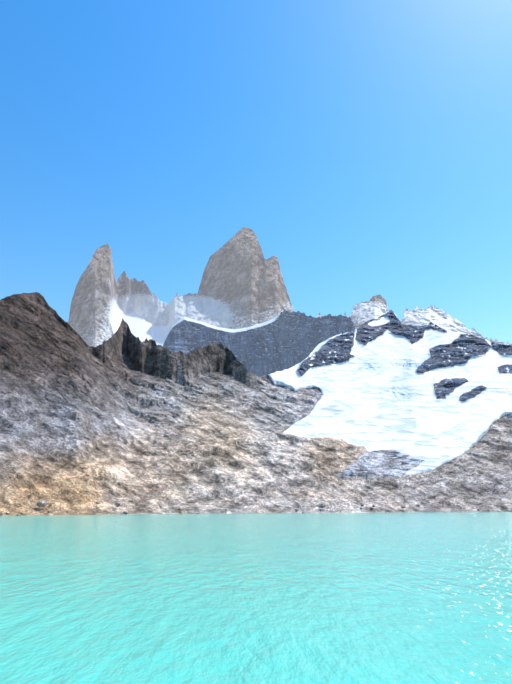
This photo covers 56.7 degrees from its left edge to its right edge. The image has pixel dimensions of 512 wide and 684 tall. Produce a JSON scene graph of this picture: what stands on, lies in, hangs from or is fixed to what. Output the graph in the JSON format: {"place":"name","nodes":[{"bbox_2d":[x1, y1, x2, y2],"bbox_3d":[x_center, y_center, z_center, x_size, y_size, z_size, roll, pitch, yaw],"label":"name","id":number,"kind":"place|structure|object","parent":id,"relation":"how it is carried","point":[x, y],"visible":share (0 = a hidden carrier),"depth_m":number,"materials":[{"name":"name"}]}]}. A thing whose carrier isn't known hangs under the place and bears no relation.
{"place":"outdoors","nodes":[
{"label":"outdoors","id":0,"kind":"place"},
{"bbox_2d":[0,292,511,515],"bbox_3d":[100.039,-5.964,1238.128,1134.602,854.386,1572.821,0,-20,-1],"label":"glacier terrain slopes","id":1,"kind":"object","parent":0,"point":[389,411],"depth_m":707.58,"materials":[{"name":"grey stone"}]},
{"bbox_2d":[1,500,511,515],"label":"shore boulders","id":2,"kind":"object","parent":1,"relation":"on","point":[42,503],"visible":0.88,"depth_m":457.29,"materials":[{"name":"grey stone"}]},
{"bbox_2d":[0,512,511,683],"bbox_3d":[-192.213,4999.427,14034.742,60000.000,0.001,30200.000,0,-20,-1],"label":"lake","id":3,"kind":"structure","parent":0,"point":[347,598],"depth_m":13.74,"materials":[{"name":"teal liquid"}]},
{"bbox_2d":[0,0,511,343],"label":"sky","id":4,"kind":"structure","parent":0,"point":[364,146],"materials":[{"name":"blue"}]},
{"bbox_2d":[163,310,355,376],"bbox_3d":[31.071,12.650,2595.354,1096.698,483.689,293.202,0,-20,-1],"label":"cliff rock","id":5,"kind":"object","parent":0,"point":[285,339],"visible":0.52,"depth_m":2596.59,"materials":[{"name":"stone"}]},
{"bbox_2d":[68,227,511,346],"bbox_3d":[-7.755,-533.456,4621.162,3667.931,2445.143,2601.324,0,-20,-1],"label":"mountain peaks","id":6,"kind":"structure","parent":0,"point":[242,284],"depth_m":4608.80,"materials":[{"name":"grey stone"}]}
]}

